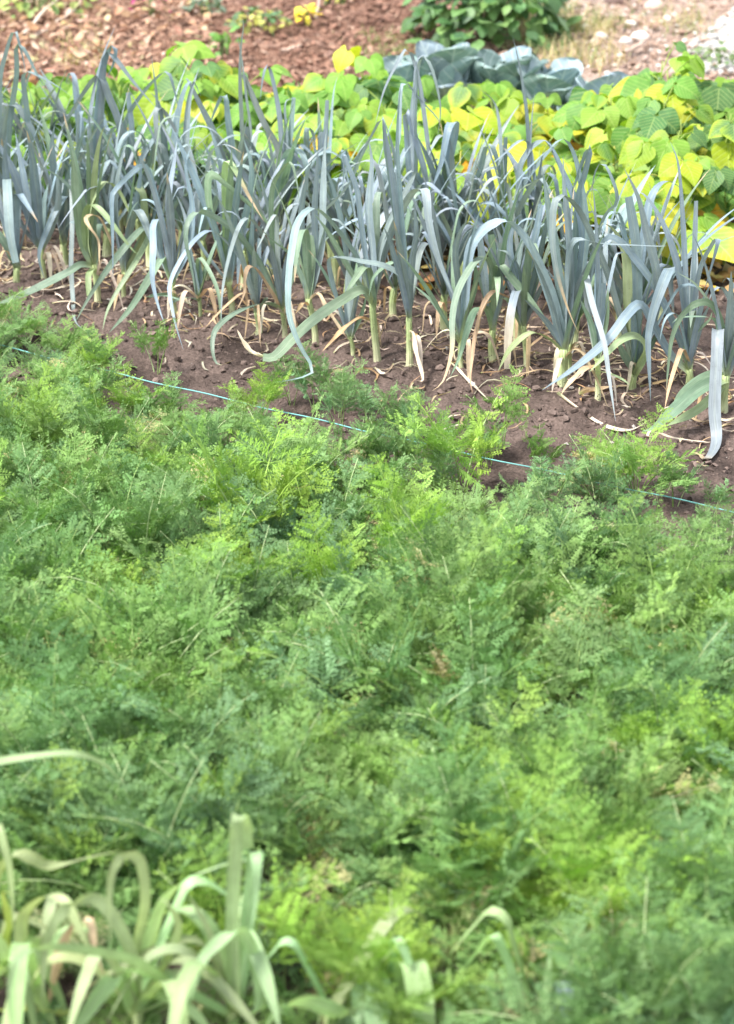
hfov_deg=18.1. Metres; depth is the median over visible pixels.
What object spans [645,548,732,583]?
carrot plant
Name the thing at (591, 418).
fallen leek leaf
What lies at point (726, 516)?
carrot plant
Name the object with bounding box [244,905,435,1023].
leek plant
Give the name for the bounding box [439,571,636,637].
carrot plant
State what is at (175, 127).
leek plant
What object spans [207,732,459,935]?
carrot plant
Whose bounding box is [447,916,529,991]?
carrot plant
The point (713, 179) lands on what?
bean plant
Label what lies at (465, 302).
leek plant
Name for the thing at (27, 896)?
carrot plant
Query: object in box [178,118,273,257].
leek plant
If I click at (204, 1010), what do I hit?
carrot plant
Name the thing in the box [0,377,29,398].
carrot plant
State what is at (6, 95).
bean plant
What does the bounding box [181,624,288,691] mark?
carrot plant
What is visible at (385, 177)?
leek plant
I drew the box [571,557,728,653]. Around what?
carrot plant
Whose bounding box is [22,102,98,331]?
leek plant
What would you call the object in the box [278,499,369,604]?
carrot plant
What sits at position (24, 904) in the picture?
carrot plant
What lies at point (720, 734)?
carrot plant
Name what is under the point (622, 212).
leek plant
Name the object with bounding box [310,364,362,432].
carrot plant
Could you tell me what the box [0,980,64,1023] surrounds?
carrot plant
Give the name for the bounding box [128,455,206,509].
carrot plant
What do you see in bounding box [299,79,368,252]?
leek plant
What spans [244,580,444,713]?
carrot plant
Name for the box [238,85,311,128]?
bean plant
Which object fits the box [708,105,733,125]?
bean plant
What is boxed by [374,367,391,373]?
fallen leek leaf
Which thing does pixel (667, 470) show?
carrot plant
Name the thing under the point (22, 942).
leek plant
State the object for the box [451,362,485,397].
fallen leek leaf
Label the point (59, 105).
leek plant
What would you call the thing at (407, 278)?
leek plant
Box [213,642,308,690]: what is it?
carrot plant
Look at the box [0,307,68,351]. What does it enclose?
carrot plant
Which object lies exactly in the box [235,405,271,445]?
carrot plant
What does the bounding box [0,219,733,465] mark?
leaf litter
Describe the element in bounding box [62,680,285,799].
carrot plant
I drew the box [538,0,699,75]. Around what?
pebbles
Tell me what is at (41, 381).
carrot plant
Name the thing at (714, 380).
leek plant
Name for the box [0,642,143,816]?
carrot plant
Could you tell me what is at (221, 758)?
carrot plant
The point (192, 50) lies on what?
bean plant
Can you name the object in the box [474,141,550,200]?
bean plant
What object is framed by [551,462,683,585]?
carrot plant
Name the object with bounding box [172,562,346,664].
carrot plant
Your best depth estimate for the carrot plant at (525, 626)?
4.35 m
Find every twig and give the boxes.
[133,0,146,7]
[314,0,319,17]
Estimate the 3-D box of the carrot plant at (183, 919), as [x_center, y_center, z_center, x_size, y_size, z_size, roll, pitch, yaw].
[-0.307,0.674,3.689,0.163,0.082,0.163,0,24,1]
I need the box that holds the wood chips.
[0,0,733,107]
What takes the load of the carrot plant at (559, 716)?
on the ground at (562, 430)
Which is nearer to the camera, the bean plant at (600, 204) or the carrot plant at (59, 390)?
the carrot plant at (59, 390)
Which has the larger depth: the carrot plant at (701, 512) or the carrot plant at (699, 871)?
the carrot plant at (701, 512)
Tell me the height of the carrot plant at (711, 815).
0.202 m
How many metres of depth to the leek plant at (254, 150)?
6.91 m
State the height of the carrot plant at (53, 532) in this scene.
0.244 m
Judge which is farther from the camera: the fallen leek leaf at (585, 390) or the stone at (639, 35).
the stone at (639, 35)
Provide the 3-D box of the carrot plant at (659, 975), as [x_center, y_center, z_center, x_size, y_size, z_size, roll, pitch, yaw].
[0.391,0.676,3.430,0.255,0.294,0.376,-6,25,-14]
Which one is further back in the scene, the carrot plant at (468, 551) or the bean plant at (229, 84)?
the bean plant at (229, 84)
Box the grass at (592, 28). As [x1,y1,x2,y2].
[36,0,722,75]
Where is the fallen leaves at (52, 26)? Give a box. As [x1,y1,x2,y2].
[0,0,213,86]
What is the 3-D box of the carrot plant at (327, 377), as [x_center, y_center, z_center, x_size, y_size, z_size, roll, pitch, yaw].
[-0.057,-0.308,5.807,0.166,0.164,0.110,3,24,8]
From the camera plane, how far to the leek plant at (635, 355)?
5.79 m
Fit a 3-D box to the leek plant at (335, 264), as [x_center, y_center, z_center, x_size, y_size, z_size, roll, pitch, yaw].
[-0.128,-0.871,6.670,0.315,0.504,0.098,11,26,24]
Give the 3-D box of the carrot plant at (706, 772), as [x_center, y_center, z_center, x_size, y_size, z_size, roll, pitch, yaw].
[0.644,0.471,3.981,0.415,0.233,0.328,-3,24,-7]
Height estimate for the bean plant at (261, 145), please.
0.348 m
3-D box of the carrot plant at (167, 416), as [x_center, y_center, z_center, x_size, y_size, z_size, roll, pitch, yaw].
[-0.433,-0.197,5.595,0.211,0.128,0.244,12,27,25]
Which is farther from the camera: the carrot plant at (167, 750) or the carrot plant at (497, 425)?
the carrot plant at (497, 425)
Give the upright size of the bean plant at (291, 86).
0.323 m
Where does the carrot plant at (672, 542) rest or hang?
on the ground at (562, 430)
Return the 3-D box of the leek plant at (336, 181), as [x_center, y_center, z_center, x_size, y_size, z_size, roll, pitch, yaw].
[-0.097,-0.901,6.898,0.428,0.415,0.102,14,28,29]
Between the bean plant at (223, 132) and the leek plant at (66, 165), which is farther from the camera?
the bean plant at (223, 132)
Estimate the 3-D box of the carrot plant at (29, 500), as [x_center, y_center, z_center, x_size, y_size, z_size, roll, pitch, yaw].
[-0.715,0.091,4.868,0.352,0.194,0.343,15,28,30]
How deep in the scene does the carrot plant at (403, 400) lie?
5.66 m
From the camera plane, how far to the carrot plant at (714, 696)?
4.15 m
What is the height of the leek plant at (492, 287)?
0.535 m
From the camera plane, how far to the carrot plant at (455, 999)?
3.50 m
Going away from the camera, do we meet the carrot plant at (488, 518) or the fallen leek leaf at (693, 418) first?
the carrot plant at (488, 518)
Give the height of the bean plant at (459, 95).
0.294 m
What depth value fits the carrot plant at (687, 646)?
4.46 m
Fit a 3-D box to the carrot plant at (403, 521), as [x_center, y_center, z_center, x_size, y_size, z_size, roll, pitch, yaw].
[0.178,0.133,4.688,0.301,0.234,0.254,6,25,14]
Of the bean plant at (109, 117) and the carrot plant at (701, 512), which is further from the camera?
the bean plant at (109, 117)
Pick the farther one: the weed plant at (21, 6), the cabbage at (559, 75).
the weed plant at (21, 6)
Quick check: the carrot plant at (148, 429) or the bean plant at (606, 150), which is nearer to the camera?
the carrot plant at (148, 429)
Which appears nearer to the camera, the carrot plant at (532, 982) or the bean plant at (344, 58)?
the carrot plant at (532, 982)
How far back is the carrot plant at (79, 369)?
5.89 m
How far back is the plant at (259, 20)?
9.84 m
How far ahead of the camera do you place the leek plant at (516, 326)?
6.19 m
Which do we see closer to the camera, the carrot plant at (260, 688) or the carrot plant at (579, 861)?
the carrot plant at (579, 861)
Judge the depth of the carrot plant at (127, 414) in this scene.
5.62 m
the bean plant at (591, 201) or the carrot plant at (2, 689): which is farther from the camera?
the bean plant at (591, 201)
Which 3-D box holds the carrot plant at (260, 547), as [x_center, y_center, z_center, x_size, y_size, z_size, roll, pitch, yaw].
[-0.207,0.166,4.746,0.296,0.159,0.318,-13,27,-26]
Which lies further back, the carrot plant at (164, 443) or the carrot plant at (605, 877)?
the carrot plant at (164, 443)
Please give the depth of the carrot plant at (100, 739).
3.92 m
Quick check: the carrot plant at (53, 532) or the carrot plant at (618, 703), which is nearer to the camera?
the carrot plant at (618, 703)
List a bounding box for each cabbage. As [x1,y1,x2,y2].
[359,54,431,102]
[401,40,483,105]
[466,46,548,108]
[516,55,587,134]
[557,72,621,109]
[614,71,627,78]
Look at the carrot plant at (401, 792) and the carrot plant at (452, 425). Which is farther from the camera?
the carrot plant at (452, 425)
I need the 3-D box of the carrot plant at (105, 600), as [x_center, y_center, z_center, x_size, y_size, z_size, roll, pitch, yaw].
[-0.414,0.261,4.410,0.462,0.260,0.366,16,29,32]
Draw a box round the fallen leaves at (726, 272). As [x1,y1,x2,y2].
[354,220,733,291]
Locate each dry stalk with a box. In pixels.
[22,0,57,35]
[33,8,75,38]
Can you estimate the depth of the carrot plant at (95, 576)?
4.61 m
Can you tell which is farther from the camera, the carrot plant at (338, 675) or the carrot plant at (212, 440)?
the carrot plant at (212, 440)
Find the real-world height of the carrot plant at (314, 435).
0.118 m
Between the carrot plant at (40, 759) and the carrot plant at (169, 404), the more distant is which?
the carrot plant at (169, 404)
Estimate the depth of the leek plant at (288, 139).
6.88 m
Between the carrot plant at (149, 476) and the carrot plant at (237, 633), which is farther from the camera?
the carrot plant at (149, 476)
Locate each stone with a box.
[595,32,607,40]
[605,0,624,4]
[620,36,632,44]
[625,20,637,27]
[630,31,648,40]
[643,0,664,10]
[663,15,670,21]
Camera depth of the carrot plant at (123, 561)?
4.84 m
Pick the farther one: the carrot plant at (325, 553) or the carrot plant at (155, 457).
the carrot plant at (155, 457)
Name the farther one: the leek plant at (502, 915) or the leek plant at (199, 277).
the leek plant at (199, 277)
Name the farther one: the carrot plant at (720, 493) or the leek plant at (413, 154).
the leek plant at (413, 154)
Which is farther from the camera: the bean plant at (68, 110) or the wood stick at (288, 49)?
the wood stick at (288, 49)
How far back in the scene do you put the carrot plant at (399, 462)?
5.23 m
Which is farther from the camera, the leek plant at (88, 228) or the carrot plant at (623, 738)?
the leek plant at (88, 228)
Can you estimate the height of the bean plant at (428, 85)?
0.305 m
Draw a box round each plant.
[0,0,93,18]
[0,31,65,242]
[0,104,110,252]
[0,107,66,248]
[0,113,137,310]
[0,127,73,283]
[0,131,51,282]
[0,286,49,337]
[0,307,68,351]
[0,316,27,356]
[0,341,100,392]
[0,350,16,390]
[0,360,70,443]
[0,371,90,408]
[0,374,21,396]
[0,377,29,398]
[0,383,34,421]
[0,383,114,465]
[0,385,94,446]
[0,391,69,463]
[0,400,49,462]
[0,418,85,503]
[0,426,62,506]
[0,428,148,529]
[0,438,13,515]
[0,441,147,553]
[0,464,128,531]
[0,477,71,565]
[0,486,115,589]
[0,496,126,604]
[0,509,51,569]
[0,512,103,643]
[0,518,160,600]
[0,548,38,657]
[0,556,155,664]
[0,568,74,701]
[0,571,57,695]
[0,578,123,687]
[0,582,162,751]
[0,638,52,707]
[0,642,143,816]
[0,657,109,730]
[0,676,109,746]
[0,693,102,853]
[0,703,64,803]
[0,710,207,879]
[0,742,163,920]
[0,742,225,987]
[0,748,118,882]
[0,750,121,1023]
[0,755,152,972]
[0,757,72,919]
[0,860,111,939]
[0,889,36,926]
[0,891,103,1023]
[0,926,62,989]
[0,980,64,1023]
[1,591,196,695]
[1,680,167,780]
[1,703,162,856]
[2,51,62,131]
[2,62,111,152]
[2,82,73,115]
[2,83,26,157]
[2,87,35,104]
[3,99,47,132]
[3,336,74,382]
[4,425,133,507]
[7,851,259,1023]
[8,433,84,487]
[9,116,75,192]
[9,382,82,437]
[10,904,132,976]
[11,123,66,193]
[12,121,69,239]
[19,99,105,187]
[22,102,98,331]
[24,313,104,360]
[24,406,140,463]
[28,358,136,402]
[30,101,150,233]
[30,438,130,483]
[32,72,80,108]
[32,121,150,235]
[34,90,199,256]
[34,558,149,625]
[34,576,256,719]
[36,534,256,660]
[37,69,123,156]
[38,453,239,587]
[40,700,238,852]
[47,389,146,449]
[52,655,250,750]
[54,133,135,191]
[55,30,152,248]
[56,102,223,239]
[57,374,103,406]
[57,966,169,1023]
[58,376,111,420]
[59,142,164,326]
[59,658,174,785]
[60,563,264,695]
[60,733,353,951]
[61,919,187,1001]
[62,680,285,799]
[64,359,96,388]
[67,63,209,218]
[67,65,148,128]
[67,326,124,373]
[67,383,96,416]
[67,391,166,473]
[67,744,300,871]
[68,103,123,126]
[72,468,229,560]
[73,866,164,945]
[75,328,124,376]
[75,631,274,764]
[76,537,241,667]
[77,354,134,406]
[79,416,219,485]
[80,100,245,269]
[82,465,191,586]
[83,409,173,439]
[86,133,175,179]
[88,812,279,1023]
[93,431,158,506]
[99,424,175,468]
[99,523,269,611]
[101,56,177,227]
[103,362,171,424]
[104,84,149,129]
[109,119,191,205]
[109,141,202,330]
[110,424,199,486]
[111,649,264,764]
[112,487,267,589]
[117,40,215,82]
[120,89,241,260]
[121,388,207,432]
[123,656,357,815]
[127,317,178,374]
[127,445,269,531]
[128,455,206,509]
[130,473,331,591]
[133,60,244,130]
[134,889,217,965]
[138,69,199,91]
[138,370,189,420]
[139,403,254,463]
[140,69,199,257]
[140,148,266,231]
[142,522,304,658]
[143,718,303,827]
[144,693,330,853]
[146,723,352,914]
[148,124,283,317]
[149,403,247,444]
[150,818,345,960]
[152,593,348,703]
[156,117,258,280]
[157,53,238,102]
[160,643,270,693]
[160,949,305,1023]
[165,500,297,615]
[166,214,221,331]
[167,195,285,347]
[168,127,226,177]
[170,407,341,553]
[170,419,235,472]
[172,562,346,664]
[173,138,331,289]
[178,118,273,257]
[178,405,275,453]
[179,16,282,249]
[179,99,257,131]
[180,123,227,170]
[181,0,226,14]
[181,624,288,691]
[183,160,361,364]
[183,428,304,530]
[186,447,355,547]
[193,109,308,230]
[193,385,248,439]
[195,434,275,471]
[198,107,293,204]
[201,641,311,745]
[203,126,365,260]
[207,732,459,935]
[207,911,343,1022]
[208,26,245,59]
[208,64,293,99]
[208,539,340,623]
[210,395,373,519]
[213,99,362,276]
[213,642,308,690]
[215,361,291,414]
[216,626,381,720]
[220,93,303,129]
[221,472,356,599]
[224,6,292,35]
[224,704,425,845]
[228,413,281,455]
[231,674,358,773]
[232,585,448,748]
[233,430,330,470]
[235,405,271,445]
[237,138,452,380]
[237,163,329,293]
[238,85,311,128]
[239,591,377,670]
[241,542,370,641]
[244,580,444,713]
[244,641,385,734]
[244,684,451,820]
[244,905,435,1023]
[252,455,381,558]
[253,64,330,253]
[254,119,322,176]
[254,401,282,433]
[254,421,278,455]
[255,864,437,1006]
[256,351,314,405]
[257,117,309,206]
[259,86,340,122]
[260,130,367,345]
[263,423,340,462]
[264,988,356,1023]
[265,511,408,567]
[266,79,344,113]
[272,458,405,534]
[276,423,337,471]
[277,576,517,731]
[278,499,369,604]
[279,141,369,285]
[281,109,424,294]
[281,339,333,408]
[281,737,522,864]
[283,113,357,173]
[288,72,367,135]
[288,141,366,263]
[289,137,379,229]
[294,3,322,28]
[296,440,351,500]
[296,512,427,610]
[297,898,378,970]
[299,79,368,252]
[300,732,508,940]
[302,467,456,545]
[305,166,391,307]
[309,440,436,503]
[310,245,384,355]
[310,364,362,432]
[311,479,491,576]
[311,663,503,757]
[313,530,410,619]
[314,45,407,112]
[314,356,374,417]
[318,532,452,688]
[323,847,458,937]
[325,684,510,806]
[327,415,384,480]
[328,887,498,1023]
[329,97,402,149]
[331,130,430,189]
[331,893,440,984]
[332,150,467,316]
[333,85,434,380]
[333,713,619,1007]
[333,726,573,873]
[334,490,535,671]
[335,130,420,282]
[337,129,466,235]
[337,578,612,775]
[345,427,404,467]
[348,381,400,427]
[353,84,438,134]
[354,491,486,579]
[355,415,422,463]
[357,168,435,238]
[360,451,462,563]
[363,120,464,294]
[363,410,398,441]
[363,511,462,537]
[367,458,431,505]
[370,516,527,604]
[371,482,455,540]
[373,135,465,181]
[373,380,429,443]
[373,866,488,978]
[375,48,442,253]
[375,384,424,427]
[376,422,428,474]
[378,431,422,478]
[378,524,584,604]
[380,105,497,154]
[380,673,581,861]
[381,551,588,708]
[382,105,518,283]
[383,75,450,134]
[385,385,515,491]
[387,168,507,338]
[387,806,649,964]
[389,1001,489,1023]
[390,498,580,668]
[394,113,548,274]
[394,763,635,904]
[395,488,602,583]
[396,662,553,794]
[398,204,531,383]
[398,494,640,614]
[402,121,485,290]
[404,601,633,712]
[405,429,466,491]
[409,563,608,705]
[412,480,506,529]
[418,140,473,186]
[420,407,457,456]
[425,468,451,490]
[426,475,555,534]
[427,159,519,241]
[432,964,519,1023]
[435,188,543,389]
[438,79,512,141]
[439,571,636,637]
[439,906,609,1023]
[440,734,666,928]
[441,504,582,603]
[442,889,733,1023]
[443,509,544,549]
[447,126,593,303]
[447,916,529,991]
[449,188,572,374]
[450,582,695,780]
[452,168,558,299]
[453,690,571,758]
[456,131,520,172]
[456,414,501,453]
[457,364,533,449]
[458,87,525,140]
[465,168,543,232]
[469,689,721,850]
[470,89,528,245]
[470,190,563,348]
[470,935,669,1023]
[472,423,510,464]
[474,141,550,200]
[480,879,700,1023]
[483,538,690,663]
[485,496,602,567]
[486,695,705,812]
[487,35,561,289]
[488,96,563,155]
[493,666,674,782]
[494,128,611,275]
[498,160,665,405]
[499,473,554,518]
[500,711,679,879]
[501,918,632,1009]
[503,591,688,702]
[504,174,613,266]
[508,124,577,199]
[514,190,629,347]
[516,92,561,142]
[517,452,589,513]
[520,420,565,477]
[524,104,605,158]
[525,491,686,589]
[526,781,727,933]
[529,560,696,714]
[529,791,733,927]
[530,433,649,511]
[537,200,621,309]
[543,139,618,382]
[543,486,733,643]
[543,520,672,628]
[544,142,720,406]
[544,151,654,270]
[546,616,733,735]
[547,166,733,339]
[549,170,696,400]
[550,140,618,231]
[551,86,638,133]
[551,165,733,314]
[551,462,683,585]
[554,849,713,1022]
[554,867,733,1023]
[558,591,733,709]
[560,734,733,895]
[561,191,636,420]
[563,90,618,150]
[564,403,705,506]
[569,125,628,176]
[570,450,618,498]
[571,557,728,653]
[575,674,715,775]
[576,612,733,783]
[586,166,644,246]
[586,897,725,972]
[590,177,692,268]
[596,875,733,1023]
[598,73,696,106]
[599,83,613,92]
[599,118,675,172]
[600,775,733,943]
[604,704,733,851]
[606,557,725,611]
[607,41,700,105]
[608,620,733,709]
[610,74,707,153]
[610,176,733,229]
[612,177,733,318]
[615,135,719,211]
[618,53,704,123]
[618,79,703,125]
[618,875,733,1023]
[621,784,733,918]
[622,181,733,267]
[625,586,733,729]
[625,668,733,769]
[626,126,730,214]
[630,547,713,586]
[635,912,732,1023]
[644,233,733,458]
[645,104,723,174]
[645,450,708,506]
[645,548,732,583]
[651,913,733,1023]
[654,502,733,628]
[656,748,733,830]
[657,156,733,265]
[657,525,696,555]
[666,681,733,788]
[667,670,733,792]
[669,503,719,547]
[671,822,733,1000]
[672,72,733,120]
[675,576,733,666]
[680,537,732,600]
[682,119,733,191]
[684,553,733,652]
[689,40,733,67]
[691,165,733,264]
[695,505,733,538]
[697,147,706,155]
[700,478,733,517]
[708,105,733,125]
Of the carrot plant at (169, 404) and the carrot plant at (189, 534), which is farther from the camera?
the carrot plant at (169, 404)
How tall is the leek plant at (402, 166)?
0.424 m
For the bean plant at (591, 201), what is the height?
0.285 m
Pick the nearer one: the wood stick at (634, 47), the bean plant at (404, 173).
the bean plant at (404, 173)
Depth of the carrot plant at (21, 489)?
4.99 m
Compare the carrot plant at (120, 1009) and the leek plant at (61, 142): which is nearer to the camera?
the carrot plant at (120, 1009)
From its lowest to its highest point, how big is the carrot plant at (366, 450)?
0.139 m
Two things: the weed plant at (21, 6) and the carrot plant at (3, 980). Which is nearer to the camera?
the carrot plant at (3, 980)
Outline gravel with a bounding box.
[679,7,733,75]
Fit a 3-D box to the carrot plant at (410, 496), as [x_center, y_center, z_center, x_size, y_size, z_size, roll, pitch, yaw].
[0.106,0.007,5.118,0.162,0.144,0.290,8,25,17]
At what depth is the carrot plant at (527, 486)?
5.10 m
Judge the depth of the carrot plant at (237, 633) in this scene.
4.45 m
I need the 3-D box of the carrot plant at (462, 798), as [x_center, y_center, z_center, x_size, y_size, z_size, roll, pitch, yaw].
[0.122,0.555,3.694,0.457,0.325,0.577,9,25,19]
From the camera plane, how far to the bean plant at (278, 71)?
7.87 m
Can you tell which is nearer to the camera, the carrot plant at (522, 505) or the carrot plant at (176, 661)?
the carrot plant at (176, 661)
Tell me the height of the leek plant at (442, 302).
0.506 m
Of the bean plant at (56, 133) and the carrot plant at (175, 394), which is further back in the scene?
the bean plant at (56, 133)
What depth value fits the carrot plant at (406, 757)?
3.94 m
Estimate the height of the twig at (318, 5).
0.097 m
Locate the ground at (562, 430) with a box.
[0,0,733,1023]
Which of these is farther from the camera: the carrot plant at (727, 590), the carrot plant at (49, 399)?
the carrot plant at (49, 399)
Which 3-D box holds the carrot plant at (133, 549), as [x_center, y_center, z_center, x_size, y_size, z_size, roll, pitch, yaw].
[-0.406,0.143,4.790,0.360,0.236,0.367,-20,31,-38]
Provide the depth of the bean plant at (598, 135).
7.25 m
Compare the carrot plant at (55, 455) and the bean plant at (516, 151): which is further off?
the bean plant at (516, 151)
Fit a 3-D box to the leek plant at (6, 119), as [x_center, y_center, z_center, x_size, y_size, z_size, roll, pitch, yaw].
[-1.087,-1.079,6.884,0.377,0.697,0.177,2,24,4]
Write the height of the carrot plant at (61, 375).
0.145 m
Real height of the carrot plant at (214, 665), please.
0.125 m
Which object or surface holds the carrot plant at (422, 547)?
on the ground at (562, 430)
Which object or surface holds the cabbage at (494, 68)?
on the ground at (562, 430)
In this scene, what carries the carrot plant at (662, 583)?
on the ground at (562, 430)
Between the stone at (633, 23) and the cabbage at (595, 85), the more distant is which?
the stone at (633, 23)
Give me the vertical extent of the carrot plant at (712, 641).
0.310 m
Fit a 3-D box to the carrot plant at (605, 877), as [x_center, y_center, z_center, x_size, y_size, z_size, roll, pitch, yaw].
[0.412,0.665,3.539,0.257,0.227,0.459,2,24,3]
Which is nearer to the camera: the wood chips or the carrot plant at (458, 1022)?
the carrot plant at (458, 1022)
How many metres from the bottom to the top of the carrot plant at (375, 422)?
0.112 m
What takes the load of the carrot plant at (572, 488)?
on the ground at (562, 430)
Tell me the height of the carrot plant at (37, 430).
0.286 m
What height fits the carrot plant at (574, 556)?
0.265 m
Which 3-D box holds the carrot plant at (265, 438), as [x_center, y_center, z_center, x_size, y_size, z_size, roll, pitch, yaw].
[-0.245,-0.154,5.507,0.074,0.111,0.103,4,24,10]
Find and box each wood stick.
[256,41,287,50]
[279,44,301,51]
[621,37,651,54]
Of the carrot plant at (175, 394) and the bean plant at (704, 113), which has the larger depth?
the bean plant at (704, 113)
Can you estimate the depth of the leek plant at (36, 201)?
6.67 m
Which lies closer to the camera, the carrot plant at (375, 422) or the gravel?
the carrot plant at (375, 422)
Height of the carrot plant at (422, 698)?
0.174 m
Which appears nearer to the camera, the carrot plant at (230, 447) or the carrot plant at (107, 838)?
the carrot plant at (107, 838)
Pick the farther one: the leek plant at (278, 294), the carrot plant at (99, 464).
the leek plant at (278, 294)
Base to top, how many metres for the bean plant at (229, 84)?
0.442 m
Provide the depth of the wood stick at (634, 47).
9.55 m
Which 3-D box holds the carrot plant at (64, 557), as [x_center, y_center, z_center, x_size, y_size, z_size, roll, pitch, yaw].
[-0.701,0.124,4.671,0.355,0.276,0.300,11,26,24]
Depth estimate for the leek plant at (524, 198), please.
6.53 m
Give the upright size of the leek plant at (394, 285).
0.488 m
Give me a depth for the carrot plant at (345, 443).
5.38 m
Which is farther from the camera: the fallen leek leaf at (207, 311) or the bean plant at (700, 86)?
the bean plant at (700, 86)
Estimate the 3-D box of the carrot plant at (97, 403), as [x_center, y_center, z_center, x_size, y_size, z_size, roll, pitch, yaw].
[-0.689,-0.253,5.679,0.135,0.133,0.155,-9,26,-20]
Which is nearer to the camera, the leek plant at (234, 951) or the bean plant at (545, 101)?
the leek plant at (234, 951)
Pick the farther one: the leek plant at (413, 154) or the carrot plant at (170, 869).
the leek plant at (413, 154)
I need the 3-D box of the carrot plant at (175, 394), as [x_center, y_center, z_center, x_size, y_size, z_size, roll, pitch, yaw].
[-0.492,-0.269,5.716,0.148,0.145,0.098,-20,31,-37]
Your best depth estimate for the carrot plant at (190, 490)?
5.10 m
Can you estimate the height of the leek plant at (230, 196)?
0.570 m
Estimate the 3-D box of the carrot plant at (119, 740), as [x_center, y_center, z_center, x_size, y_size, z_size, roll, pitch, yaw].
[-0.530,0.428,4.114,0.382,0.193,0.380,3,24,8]
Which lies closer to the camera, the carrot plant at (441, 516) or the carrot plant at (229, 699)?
the carrot plant at (229, 699)
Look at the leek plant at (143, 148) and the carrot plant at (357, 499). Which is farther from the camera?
the leek plant at (143, 148)
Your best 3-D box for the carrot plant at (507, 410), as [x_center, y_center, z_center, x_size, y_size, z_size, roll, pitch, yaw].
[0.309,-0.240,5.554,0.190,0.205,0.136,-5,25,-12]
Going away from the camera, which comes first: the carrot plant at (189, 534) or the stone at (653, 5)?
the carrot plant at (189, 534)
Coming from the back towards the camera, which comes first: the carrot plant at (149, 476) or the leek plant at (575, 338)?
the leek plant at (575, 338)
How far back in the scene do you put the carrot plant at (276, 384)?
5.76 m
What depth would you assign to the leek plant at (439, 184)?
6.63 m
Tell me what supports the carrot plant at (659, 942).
on the ground at (562, 430)
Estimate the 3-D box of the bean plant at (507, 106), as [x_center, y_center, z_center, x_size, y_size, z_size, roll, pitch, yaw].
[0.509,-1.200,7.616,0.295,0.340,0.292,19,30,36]
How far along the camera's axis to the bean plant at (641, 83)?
7.40 m
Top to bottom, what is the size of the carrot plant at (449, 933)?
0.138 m
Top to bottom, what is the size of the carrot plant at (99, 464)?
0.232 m
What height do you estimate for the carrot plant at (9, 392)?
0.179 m
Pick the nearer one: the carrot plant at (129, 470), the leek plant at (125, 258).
the carrot plant at (129, 470)
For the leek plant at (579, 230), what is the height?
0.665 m
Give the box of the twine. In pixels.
[4,345,732,512]
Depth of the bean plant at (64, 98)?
7.74 m
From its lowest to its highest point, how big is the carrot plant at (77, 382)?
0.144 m
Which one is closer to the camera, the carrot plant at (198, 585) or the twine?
the carrot plant at (198, 585)
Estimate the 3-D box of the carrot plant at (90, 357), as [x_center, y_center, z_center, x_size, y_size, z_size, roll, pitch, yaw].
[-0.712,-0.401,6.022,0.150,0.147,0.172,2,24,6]
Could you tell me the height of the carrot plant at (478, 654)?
0.298 m
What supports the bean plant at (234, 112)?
on the ground at (562, 430)
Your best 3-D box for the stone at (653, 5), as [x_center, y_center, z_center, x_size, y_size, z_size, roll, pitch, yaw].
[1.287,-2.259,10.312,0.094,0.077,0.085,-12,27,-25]
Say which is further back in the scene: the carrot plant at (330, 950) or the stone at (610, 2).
the stone at (610, 2)
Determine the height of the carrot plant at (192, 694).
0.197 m
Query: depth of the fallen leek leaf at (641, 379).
5.97 m
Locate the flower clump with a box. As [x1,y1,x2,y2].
[128,0,170,17]
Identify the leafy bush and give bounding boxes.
[401,0,582,50]
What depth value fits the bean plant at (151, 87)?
7.83 m
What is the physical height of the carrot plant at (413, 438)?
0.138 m
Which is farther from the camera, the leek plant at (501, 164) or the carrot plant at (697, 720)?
the leek plant at (501, 164)
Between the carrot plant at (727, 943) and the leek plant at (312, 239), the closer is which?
the carrot plant at (727, 943)
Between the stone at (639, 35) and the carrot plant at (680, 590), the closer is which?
the carrot plant at (680, 590)
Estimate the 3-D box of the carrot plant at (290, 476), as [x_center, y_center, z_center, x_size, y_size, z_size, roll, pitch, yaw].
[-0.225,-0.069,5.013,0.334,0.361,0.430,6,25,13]
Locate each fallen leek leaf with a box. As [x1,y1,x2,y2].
[25,284,68,289]
[204,310,278,321]
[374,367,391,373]
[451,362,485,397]
[557,392,643,430]
[579,385,626,394]
[637,376,656,383]
[653,432,709,442]
[681,411,721,421]
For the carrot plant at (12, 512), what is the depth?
4.96 m
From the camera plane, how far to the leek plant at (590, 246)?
6.29 m
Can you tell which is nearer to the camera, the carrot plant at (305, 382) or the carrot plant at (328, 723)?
the carrot plant at (328, 723)
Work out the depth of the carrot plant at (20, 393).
5.79 m
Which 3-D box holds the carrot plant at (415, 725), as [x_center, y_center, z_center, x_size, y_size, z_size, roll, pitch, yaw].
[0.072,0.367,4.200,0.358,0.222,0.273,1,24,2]
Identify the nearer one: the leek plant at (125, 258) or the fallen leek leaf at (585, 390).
the fallen leek leaf at (585, 390)
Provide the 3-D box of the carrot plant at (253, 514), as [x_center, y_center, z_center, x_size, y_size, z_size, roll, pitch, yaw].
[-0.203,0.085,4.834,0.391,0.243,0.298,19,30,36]
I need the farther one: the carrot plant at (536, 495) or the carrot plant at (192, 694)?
the carrot plant at (536, 495)
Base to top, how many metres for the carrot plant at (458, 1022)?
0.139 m
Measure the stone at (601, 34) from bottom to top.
0.038 m
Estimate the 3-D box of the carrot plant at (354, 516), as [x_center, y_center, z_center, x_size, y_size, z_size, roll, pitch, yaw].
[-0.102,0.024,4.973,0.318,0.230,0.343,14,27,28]
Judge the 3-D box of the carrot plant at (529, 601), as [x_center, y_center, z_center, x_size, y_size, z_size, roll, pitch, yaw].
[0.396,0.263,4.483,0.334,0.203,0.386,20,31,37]

